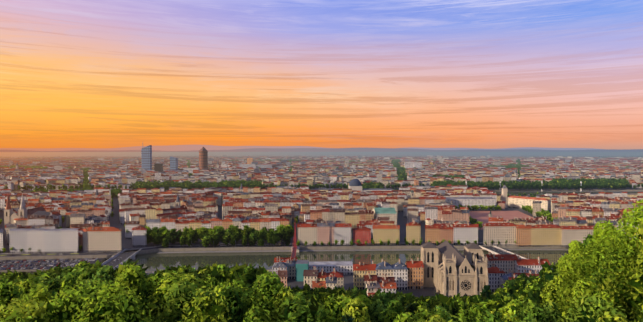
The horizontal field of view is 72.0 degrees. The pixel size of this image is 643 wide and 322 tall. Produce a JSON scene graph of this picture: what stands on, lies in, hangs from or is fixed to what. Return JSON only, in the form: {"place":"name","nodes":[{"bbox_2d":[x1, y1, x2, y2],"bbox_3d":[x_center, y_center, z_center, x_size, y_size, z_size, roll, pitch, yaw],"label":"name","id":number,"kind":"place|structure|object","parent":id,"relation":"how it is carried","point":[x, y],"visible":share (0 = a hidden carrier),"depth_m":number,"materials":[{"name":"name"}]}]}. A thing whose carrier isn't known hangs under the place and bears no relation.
{"place":"outdoors","nodes":[
{"label":"outdoors","id":0,"kind":"place"},
{"bbox_2d":[0,258,104,272],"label":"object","id":1,"kind":"structure","parent":0,"point":[34,264],"depth_m":494.01,"materials":[{"name":"stone"}]},
{"bbox_2d":[0,244,457,269],"bbox_3d":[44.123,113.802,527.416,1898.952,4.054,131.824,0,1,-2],"label":"parked cars","id":2,"kind":"object","parent":1,"relation":"on","point":[45,264],"visible":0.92,"depth_m":500.77,"materials":[{"name":"paint"}]},
{"bbox_2d":[0,251,568,273],"bbox_3d":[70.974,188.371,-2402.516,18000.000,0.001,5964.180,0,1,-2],"label":"river","id":3,"kind":"structure","parent":0,"point":[153,261],"depth_m":537.48,"materials":[{"name":"liquid"}]},
{"bbox_2d":[0,242,568,273],"bbox_3d":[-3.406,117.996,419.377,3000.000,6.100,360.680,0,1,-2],"label":"embankment wall","id":4,"kind":"structure","parent":0,"point":[230,248],"depth_m":571.49,"materials":[{"name":"stone"}]},
{"bbox_2d":[0,243,494,260],"bbox_3d":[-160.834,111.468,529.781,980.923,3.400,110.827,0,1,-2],"label":"cars","id":5,"kind":"object","parent":4,"relation":"on","point":[224,244],"visible":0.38,"depth_m":582.51,"materials":[{"name":"paint"}]},
{"bbox_2d":[0,145,599,150],"bbox_3d":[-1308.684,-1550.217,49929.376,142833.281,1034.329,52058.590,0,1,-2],"label":"hills","id":6,"kind":"structure","parent":0,"point":[183,147],"depth_m":66042.68,"materials":[{"name":"grey"}]},
{"bbox_2d":[0,152,642,296],"bbox_3d":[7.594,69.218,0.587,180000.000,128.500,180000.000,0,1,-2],"label":"ground","id":7,"kind":"structure","parent":0,"point":[348,280],"depth_m":8971.57,"materials":[{"name":"grey"}]},
{"bbox_2d":[4,193,49,234],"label":"church","id":8,"kind":"structure","parent":7,"relation":"on","point":[10,216],"depth_m":658.32,"materials":[{"name":"beige stone"}]},
{"bbox_2d":[102,245,142,269],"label":"bridge","id":9,"kind":"structure","parent":7,"relation":"on","point":[121,258],"depth_m":515.32,"materials":[{"name":"concrete"}]},
{"bbox_2d":[141,145,151,169],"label":"city tower","id":10,"kind":"structure","parent":7,"relation":"on","point":[146,154],"depth_m":2143.61,"materials":[{"name":"blue glass"}]},
{"bbox_2d":[154,162,162,170],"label":"office building","id":11,"kind":"structure","parent":7,"relation":"on","point":[158,166],"depth_m":1957.67,"materials":[{"name":"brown concrete"}]},
{"bbox_2d":[170,156,177,169],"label":"high-rise building","id":12,"kind":"structure","parent":7,"relation":"on","point":[173,163],"depth_m":2284.60,"materials":[{"name":"blue glass"}]},
{"bbox_2d":[199,147,207,169],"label":"cylindrical skyscraper","id":13,"kind":"structure","parent":7,"relation":"on","point":[203,157],"depth_m":2207.07,"materials":[{"name":"brown concrete"}]},
{"bbox_2d":[40,158,421,178],"bbox_3d":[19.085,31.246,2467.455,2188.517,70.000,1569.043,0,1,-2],"label":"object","id":14,"kind":"structure","parent":7,"relation":"on","point":[407,164],"depth_m":2658.00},
{"bbox_2d":[0,257,559,321],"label":"hillside trees","id":15,"kind":"object","parent":7,"relation":"on","point":[529,288],"visible":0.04,"depth_m":128.49,"materials":[{"name":"green plant"}]},
{"bbox_2d":[2,204,557,267],"bbox_3d":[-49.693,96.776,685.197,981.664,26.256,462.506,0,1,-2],"label":"trees","id":16,"kind":"object","parent":7,"relation":"on","point":[165,237],"visible":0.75,"depth_m":584.14,"materials":[{"name":"green plant"}]},
{"bbox_2d":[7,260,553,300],"bbox_3d":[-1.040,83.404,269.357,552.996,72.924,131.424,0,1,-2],"label":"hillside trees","id":17,"kind":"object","parent":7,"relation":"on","point":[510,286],"visible":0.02,"depth_m":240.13,"materials":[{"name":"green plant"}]},
{"bbox_2d":[291,223,298,257],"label":"palais justice footbridge","id":18,"kind":"object","parent":7,"relation":"on","point":[294,249],"visible":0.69,"depth_m":555.35,"materials":[{"name":"red metal"}]},
{"bbox_2d":[16,157,575,207],"bbox_3d":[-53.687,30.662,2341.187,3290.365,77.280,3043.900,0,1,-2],"label":"parish churches","id":19,"kind":"structure","parent":7,"relation":"on","point":[177,202],"depth_m":1116.32,"materials":[{"name":"beige stone"}]},
{"bbox_2d":[0,155,642,297],"bbox_3d":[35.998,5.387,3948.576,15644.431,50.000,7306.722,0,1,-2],"label":"city buildings","id":20,"kind":"structure","parent":7,"relation":"on","point":[325,216],"depth_m":822.46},
{"bbox_2d":[0,199,642,321],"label":"hillside trees","id":21,"kind":"object","parent":7,"relation":"on","point":[599,278],"visible":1,"depth_m":59.06,"materials":[{"name":"green plant"}]},
{"bbox_2d":[0,156,642,232],"bbox_3d":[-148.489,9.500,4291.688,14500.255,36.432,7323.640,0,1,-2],"label":"city trees","id":22,"kind":"object","parent":7,"relation":"on","point":[575,184],"visible":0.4,"depth_m":1430.70,"materials":[{"name":"green plant"}]},
{"bbox_2d":[314,162,431,191],"bbox_3d":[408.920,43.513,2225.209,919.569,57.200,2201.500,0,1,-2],"label":"hotel dieu domes","id":23,"kind":"structure","parent":7,"relation":"on","point":[354,183],"depth_m":1185.81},
{"bbox_2d":[164,190,642,194],"bbox_3d":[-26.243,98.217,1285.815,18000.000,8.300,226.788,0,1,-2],"label":"rhone quay wall","id":24,"kind":"structure","parent":7,"relation":"on","point":[565,191],"depth_m":1401.38,"materials":[{"name":"stone"}]},
{"bbox_2d":[421,240,487,297],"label":"cathedral","id":25,"kind":"structure","parent":7,"relation":"on","point":[449,270],"depth_m":363.71,"materials":[{"name":"stone"}]},
{"bbox_2d":[480,242,528,258],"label":"bridge","id":26,"kind":"structure","parent":7,"relation":"on","point":[497,250],"depth_m":553.08,"materials":[{"name":"concrete"}]},
{"bbox_2d":[469,211,548,229],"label":"bellecour square","id":27,"kind":"structure","parent":7,"relation":"on","point":[483,216],"depth_m":855.09,"materials":[{"name":"gravel"}]},
{"bbox_2d":[0,148,642,151],"bbox_3d":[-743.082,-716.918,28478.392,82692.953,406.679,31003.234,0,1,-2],"label":"hills","id":28,"kind":"structure","parent":0,"point":[372,150],"depth_m":36791.53,"materials":[{"name":"grey"}]},
{"bbox_2d":[0,0,642,149],"label":"sky","id":29,"kind":"structure","parent":0,"point":[484,74],"materials":[{"name":"orange"}]},
{"bbox_2d":[493,192,637,193],"bbox_3d":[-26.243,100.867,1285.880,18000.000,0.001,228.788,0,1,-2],"label":"rhone water","id":30,"kind":"structure","parent":0,"point":[548,192],"depth_m":1383.92,"materials":[{"name":"grey liquid"}]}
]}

